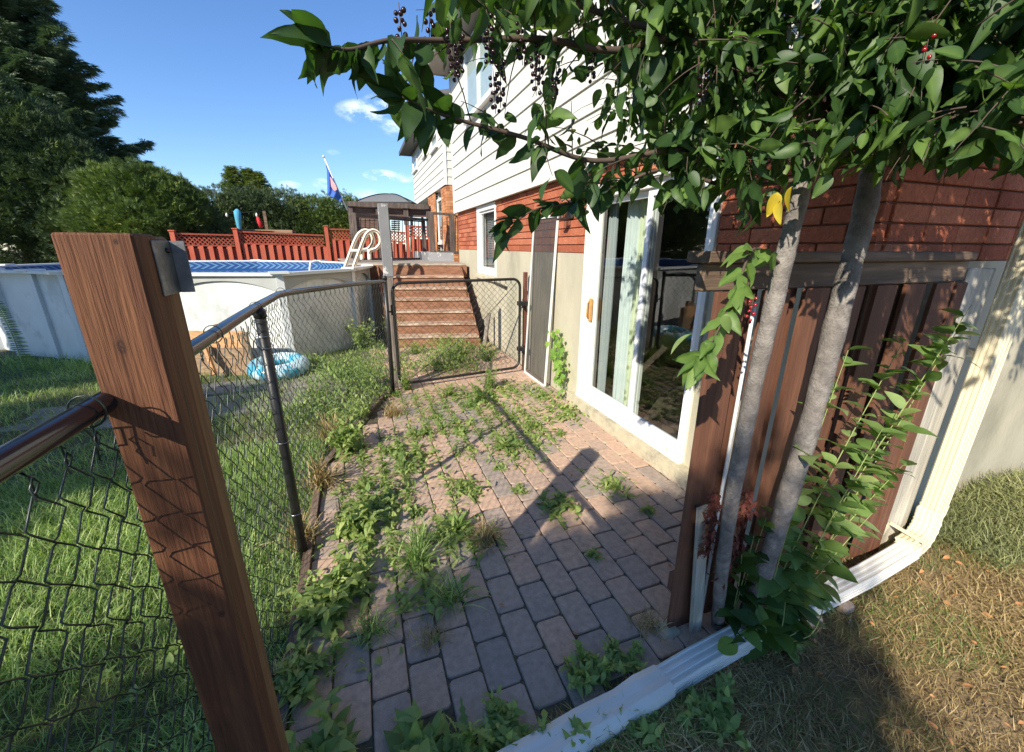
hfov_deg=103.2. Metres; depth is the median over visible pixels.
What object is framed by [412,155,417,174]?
window
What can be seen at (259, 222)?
wind sock
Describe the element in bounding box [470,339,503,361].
leafy weed
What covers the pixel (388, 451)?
weed rosette
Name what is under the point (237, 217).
garden umbrella
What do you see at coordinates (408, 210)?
slatted privacy screen
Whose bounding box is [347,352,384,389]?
leafy weed
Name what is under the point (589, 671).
leafy weed
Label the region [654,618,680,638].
concrete footing
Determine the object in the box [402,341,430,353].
leafy weed
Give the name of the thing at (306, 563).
edging board
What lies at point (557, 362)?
wall vine
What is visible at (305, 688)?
leafy weed
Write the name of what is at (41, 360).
pool edge grass
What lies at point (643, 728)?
leafy weed
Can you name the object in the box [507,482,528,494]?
weed rosette
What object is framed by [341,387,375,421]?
leafy weed
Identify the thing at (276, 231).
patio table
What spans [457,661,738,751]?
edge grass
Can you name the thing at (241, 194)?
hedge cedar
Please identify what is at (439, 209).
window
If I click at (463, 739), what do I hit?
leafy weed
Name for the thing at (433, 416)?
weed rosette
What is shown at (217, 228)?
hedge cedar
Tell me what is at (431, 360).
leafy weed
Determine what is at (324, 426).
grass tuft
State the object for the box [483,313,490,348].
leaning plank
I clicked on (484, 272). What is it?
window
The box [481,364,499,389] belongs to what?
leafy weed
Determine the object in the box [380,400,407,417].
grass tuft
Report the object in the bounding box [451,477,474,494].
weed rosette
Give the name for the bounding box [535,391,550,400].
weed rosette
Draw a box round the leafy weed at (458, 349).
[433,333,480,362]
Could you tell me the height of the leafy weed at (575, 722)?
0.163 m
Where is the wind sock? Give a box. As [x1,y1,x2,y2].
[256,217,262,227]
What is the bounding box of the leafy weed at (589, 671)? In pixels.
[559,639,616,697]
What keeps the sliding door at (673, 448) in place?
in the house at (652, 422)
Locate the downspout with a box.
[883,215,1023,555]
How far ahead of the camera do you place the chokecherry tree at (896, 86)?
1.00 m
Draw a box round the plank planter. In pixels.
[189,324,252,375]
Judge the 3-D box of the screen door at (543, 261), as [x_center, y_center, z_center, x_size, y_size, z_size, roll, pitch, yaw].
[0.362,-0.966,5.323,0.122,2.121,0.730,-6,19,-19]
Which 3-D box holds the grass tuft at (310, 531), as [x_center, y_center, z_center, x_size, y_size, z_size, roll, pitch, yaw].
[-1.304,0.930,2.478,0.409,0.224,0.404,8,19,24]
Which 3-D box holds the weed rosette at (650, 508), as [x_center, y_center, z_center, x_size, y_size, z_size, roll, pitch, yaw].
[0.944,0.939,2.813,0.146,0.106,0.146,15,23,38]
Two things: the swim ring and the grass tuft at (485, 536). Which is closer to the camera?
the grass tuft at (485, 536)
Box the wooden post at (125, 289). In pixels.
[51,232,289,751]
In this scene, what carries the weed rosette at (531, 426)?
on the paver patio
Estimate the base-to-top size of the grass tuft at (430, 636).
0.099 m
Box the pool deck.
[338,212,466,326]
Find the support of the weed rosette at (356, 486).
on the paver patio
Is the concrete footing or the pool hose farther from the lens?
the pool hose
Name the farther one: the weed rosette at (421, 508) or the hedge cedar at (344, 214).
the hedge cedar at (344, 214)
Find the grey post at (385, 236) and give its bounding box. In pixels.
[377,203,401,387]
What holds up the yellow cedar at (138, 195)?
on the ground at (1012, 717)
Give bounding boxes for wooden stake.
[335,498,340,516]
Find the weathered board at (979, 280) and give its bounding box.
[880,268,995,545]
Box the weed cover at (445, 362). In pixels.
[399,335,495,378]
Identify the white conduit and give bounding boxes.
[702,302,756,615]
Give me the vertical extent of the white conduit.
1.540 m
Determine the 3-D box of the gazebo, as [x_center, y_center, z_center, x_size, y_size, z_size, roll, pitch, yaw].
[-5.071,-5.693,17.360,2.308,3.887,2.392,0,18,0]
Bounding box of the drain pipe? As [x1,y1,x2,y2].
[497,542,921,751]
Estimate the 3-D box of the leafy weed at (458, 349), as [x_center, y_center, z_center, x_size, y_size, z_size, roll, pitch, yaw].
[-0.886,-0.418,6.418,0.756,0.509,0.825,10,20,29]
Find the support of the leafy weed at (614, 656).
on the paver patio
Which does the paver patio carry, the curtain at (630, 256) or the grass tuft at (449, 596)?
the grass tuft at (449, 596)
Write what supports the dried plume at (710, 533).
hanging from the chokecherry tree at (896, 86)
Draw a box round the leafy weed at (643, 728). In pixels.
[602,705,666,751]
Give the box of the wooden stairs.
[377,266,479,347]
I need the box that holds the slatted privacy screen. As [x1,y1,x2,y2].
[346,201,430,257]
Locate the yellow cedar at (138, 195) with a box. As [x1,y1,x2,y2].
[46,155,215,239]
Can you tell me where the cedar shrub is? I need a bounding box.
[0,132,149,262]
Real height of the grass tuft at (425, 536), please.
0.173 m
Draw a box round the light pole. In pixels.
[262,211,270,242]
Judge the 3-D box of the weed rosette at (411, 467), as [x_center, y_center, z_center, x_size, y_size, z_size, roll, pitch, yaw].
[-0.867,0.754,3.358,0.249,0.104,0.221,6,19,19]
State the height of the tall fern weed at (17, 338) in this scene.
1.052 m
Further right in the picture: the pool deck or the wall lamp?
the wall lamp
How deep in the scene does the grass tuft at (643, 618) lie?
1.95 m
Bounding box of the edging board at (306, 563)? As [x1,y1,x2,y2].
[277,391,387,730]
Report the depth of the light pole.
15.25 m
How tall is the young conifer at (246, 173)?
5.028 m
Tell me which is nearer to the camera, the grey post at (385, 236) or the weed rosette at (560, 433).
the weed rosette at (560, 433)
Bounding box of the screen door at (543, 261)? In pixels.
[524,215,558,387]
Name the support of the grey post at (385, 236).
on the ground at (1012, 717)
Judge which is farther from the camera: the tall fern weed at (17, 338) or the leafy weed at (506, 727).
the tall fern weed at (17, 338)
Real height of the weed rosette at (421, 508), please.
0.075 m
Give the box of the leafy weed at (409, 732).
[384,698,445,751]
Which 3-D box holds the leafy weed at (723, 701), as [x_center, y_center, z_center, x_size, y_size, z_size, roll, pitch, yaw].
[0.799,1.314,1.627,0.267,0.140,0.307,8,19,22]
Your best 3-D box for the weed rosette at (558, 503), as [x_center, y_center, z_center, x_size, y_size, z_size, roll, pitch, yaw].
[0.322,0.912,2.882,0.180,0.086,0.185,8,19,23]
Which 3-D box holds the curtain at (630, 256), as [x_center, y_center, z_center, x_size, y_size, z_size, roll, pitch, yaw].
[1.138,-0.730,4.030,0.068,2.140,0.190,-6,19,-19]
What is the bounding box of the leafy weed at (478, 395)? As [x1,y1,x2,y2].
[470,383,491,401]
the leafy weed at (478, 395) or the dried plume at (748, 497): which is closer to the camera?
the dried plume at (748, 497)
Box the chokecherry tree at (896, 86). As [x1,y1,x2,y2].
[260,0,1023,630]
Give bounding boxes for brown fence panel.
[667,251,978,627]
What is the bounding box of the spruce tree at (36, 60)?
[0,0,155,253]
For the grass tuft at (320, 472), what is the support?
on the paver patio
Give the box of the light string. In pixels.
[217,210,262,216]
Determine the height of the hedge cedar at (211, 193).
4.057 m
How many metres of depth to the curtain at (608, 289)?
4.26 m
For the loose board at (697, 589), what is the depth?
1.83 m
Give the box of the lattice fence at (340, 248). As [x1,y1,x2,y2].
[167,225,429,291]
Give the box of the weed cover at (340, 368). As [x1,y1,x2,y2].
[264,337,391,431]
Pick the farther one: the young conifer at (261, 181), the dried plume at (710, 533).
the young conifer at (261, 181)
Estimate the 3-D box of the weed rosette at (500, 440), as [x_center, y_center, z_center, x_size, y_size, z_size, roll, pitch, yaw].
[-0.044,0.625,3.710,0.359,0.148,0.375,-3,18,-12]
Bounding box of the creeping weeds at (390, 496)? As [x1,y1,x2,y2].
[283,376,651,728]
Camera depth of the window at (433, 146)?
13.71 m
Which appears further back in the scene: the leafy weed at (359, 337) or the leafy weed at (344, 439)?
the leafy weed at (359, 337)
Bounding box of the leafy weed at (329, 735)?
[285,686,360,751]
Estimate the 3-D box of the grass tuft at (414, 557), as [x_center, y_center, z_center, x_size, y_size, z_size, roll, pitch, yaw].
[-0.520,0.984,2.315,0.441,0.228,0.428,-10,21,-30]
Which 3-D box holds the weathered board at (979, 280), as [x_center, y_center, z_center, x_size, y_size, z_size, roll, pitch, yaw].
[2.328,0.262,2.283,0.240,1.680,0.040,-6,19,-19]
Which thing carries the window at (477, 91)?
in the house at (652, 422)
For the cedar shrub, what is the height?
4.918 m
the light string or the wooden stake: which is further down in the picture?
the wooden stake
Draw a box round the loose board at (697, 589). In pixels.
[689,504,709,633]
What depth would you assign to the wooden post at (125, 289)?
0.88 m
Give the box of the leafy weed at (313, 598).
[275,561,365,641]
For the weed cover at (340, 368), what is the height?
0.477 m
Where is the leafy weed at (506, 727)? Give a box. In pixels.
[480,684,550,751]
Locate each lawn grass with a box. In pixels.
[0,338,390,497]
[0,430,326,751]
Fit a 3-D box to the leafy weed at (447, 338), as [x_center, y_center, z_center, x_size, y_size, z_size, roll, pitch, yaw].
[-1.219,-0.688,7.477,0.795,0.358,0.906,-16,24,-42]
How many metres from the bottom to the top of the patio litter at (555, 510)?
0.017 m
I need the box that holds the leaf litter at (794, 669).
[661,531,1023,751]
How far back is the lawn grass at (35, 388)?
4.64 m
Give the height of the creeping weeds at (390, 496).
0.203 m
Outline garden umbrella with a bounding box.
[233,209,244,259]
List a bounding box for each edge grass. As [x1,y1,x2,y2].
[0,349,318,374]
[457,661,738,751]
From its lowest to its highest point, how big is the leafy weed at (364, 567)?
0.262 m
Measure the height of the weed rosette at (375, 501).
0.118 m
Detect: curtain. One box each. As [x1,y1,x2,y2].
[597,203,619,392]
[612,199,641,402]
[623,198,647,405]
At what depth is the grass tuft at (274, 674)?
1.72 m
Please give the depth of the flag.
10.41 m
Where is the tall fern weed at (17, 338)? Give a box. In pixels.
[0,301,39,374]
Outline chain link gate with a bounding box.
[389,278,527,383]
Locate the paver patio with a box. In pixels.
[288,341,854,751]
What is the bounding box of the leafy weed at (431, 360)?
[413,347,459,370]
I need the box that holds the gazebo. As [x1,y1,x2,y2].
[357,193,423,234]
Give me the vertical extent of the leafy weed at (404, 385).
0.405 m
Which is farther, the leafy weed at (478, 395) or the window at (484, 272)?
the window at (484, 272)
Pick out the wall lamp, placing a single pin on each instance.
(570, 215)
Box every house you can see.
[399,89,459,261]
[428,0,1023,541]
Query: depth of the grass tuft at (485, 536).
2.52 m
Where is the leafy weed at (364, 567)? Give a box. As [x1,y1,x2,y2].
[329,549,375,608]
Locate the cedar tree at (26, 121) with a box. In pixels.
[0,69,106,263]
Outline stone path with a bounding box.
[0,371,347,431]
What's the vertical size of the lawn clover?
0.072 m
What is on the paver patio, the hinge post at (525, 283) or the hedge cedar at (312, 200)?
the hinge post at (525, 283)
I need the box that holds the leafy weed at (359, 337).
[340,317,376,350]
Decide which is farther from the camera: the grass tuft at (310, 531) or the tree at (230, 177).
the tree at (230, 177)
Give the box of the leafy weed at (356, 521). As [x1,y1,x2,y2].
[332,494,387,540]
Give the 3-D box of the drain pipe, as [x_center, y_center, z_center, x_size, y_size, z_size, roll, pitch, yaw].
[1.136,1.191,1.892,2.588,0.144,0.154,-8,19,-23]
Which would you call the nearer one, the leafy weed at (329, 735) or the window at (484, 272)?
the leafy weed at (329, 735)
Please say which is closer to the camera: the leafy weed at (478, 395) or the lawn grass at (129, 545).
the lawn grass at (129, 545)
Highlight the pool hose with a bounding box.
[309,260,320,269]
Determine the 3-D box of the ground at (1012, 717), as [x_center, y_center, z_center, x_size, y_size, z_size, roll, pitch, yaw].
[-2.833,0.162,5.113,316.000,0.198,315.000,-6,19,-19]
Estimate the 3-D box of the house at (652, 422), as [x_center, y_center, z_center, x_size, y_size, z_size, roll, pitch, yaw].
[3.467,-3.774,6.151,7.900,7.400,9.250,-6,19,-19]
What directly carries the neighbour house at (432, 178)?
on the ground at (1012, 717)
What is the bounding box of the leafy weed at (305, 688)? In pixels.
[274,638,335,707]
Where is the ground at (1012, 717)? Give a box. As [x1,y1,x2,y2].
[0,251,1023,751]
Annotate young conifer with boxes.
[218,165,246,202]
[236,166,257,200]
[244,170,277,197]
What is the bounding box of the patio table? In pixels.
[223,229,297,246]
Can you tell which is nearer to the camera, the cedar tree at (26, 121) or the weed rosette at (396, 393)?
the weed rosette at (396, 393)
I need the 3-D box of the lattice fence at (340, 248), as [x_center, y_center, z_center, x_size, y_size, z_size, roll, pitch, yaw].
[-5.949,-4.115,14.335,9.341,2.603,0.369,-12,21,-33]
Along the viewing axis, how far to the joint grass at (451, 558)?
2.87 m
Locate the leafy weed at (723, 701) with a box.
[675,670,750,751]
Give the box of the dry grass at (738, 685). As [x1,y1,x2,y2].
[489,483,1023,751]
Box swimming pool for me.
[0,259,375,361]
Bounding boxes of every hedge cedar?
[147,194,244,256]
[193,182,260,258]
[217,181,290,255]
[248,184,322,247]
[277,192,350,257]
[309,188,377,256]
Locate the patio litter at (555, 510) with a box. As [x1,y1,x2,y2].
[422,374,679,634]
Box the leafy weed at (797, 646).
[769,638,818,665]
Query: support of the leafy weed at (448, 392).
on the paver patio
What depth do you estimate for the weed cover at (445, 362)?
6.09 m
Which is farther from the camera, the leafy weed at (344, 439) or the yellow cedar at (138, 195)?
the yellow cedar at (138, 195)
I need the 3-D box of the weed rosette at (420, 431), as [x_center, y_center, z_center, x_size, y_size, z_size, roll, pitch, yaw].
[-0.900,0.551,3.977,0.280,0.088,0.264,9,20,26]
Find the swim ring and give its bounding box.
[246,352,309,380]
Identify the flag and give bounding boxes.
[322,155,347,209]
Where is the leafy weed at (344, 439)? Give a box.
[325,413,363,458]
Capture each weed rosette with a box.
[348,476,374,491]
[364,493,394,514]
[374,443,404,456]
[385,389,402,397]
[396,458,418,473]
[402,502,431,518]
[412,426,434,438]
[427,413,441,420]
[428,507,472,554]
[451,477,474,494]
[490,434,524,453]
[492,462,507,471]
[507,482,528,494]
[518,418,541,428]
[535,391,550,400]
[547,494,570,508]
[554,429,565,435]
[585,544,604,562]
[603,478,620,492]
[637,504,655,518]
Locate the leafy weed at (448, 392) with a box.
[435,381,459,396]
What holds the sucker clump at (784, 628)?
on the ground at (1012, 717)
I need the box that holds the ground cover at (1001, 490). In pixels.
[906,463,1023,583]
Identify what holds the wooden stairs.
on the ground at (1012, 717)
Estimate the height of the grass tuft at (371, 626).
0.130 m
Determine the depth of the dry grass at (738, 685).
1.76 m
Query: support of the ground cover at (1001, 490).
on the ground at (1012, 717)
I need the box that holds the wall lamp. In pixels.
[556,199,573,220]
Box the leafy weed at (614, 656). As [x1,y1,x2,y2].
[601,633,647,674]
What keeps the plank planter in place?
on the ground at (1012, 717)
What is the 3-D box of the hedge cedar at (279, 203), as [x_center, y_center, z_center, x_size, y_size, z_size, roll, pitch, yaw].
[-9.481,-5.826,17.120,3.353,4.251,2.119,-6,19,-19]
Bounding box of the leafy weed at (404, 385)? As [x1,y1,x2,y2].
[393,364,412,390]
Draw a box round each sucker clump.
[708,516,774,635]
[718,595,829,663]
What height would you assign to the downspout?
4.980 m
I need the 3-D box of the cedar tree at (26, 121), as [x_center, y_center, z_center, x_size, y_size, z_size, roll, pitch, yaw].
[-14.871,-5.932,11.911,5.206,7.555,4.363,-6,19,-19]
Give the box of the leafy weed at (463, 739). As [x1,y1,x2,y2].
[436,697,495,751]
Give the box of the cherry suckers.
[755,306,981,628]
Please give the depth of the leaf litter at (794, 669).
1.80 m
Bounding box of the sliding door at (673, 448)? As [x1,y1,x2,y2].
[575,157,723,463]
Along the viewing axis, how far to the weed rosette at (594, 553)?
2.40 m
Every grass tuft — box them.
[255,504,334,555]
[270,637,314,698]
[277,448,359,498]
[293,409,348,447]
[335,597,401,657]
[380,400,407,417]
[384,524,448,588]
[393,512,451,550]
[401,608,458,658]
[418,566,491,622]
[458,394,483,408]
[462,514,508,554]
[624,596,678,648]
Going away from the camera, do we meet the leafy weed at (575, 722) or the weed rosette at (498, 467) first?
the leafy weed at (575, 722)
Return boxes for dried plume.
[697,490,722,558]
[707,542,737,589]
[733,488,760,559]
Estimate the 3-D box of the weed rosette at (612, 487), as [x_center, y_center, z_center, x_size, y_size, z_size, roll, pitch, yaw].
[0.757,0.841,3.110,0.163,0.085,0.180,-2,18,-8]
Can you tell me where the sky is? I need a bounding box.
[1,0,448,250]
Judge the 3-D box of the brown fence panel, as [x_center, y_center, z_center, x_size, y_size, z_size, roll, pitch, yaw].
[1.427,0.308,1.958,1.655,1.740,0.110,-6,19,-19]
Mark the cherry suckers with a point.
(796, 580)
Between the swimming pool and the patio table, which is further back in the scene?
the patio table
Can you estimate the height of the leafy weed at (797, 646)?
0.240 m
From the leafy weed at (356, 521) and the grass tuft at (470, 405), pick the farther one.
the grass tuft at (470, 405)
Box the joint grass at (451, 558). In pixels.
[340,355,669,750]
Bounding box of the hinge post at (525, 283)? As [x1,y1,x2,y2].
[522,272,527,370]
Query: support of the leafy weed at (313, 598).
on the ground at (1012, 717)
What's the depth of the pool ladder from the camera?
7.55 m
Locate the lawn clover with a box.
[0,472,276,751]
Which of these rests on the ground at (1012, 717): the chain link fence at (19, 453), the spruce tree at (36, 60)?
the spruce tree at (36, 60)
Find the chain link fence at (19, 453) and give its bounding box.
[0,275,394,751]
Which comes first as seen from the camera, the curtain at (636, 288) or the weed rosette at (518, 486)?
the weed rosette at (518, 486)
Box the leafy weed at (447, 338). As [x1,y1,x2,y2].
[432,331,465,344]
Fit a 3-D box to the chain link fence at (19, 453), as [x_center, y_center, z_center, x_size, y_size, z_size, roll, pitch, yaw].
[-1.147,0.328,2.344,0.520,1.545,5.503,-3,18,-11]
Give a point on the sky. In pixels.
(197, 80)
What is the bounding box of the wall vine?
[545,329,567,400]
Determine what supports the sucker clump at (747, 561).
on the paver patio
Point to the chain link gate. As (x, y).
(522, 303)
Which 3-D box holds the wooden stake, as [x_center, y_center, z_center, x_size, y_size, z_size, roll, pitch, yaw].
[-1.178,0.903,2.752,0.024,0.160,0.040,-6,19,-19]
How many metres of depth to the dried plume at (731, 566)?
1.77 m
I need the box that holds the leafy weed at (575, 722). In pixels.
[531,709,590,751]
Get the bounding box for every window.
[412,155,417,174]
[429,130,437,154]
[437,198,443,244]
[463,15,497,125]
[475,201,496,281]
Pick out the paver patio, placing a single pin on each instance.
(430, 691)
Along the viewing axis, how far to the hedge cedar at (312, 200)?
16.73 m
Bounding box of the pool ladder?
[343,228,380,266]
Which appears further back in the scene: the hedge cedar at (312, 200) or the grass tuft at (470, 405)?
the hedge cedar at (312, 200)

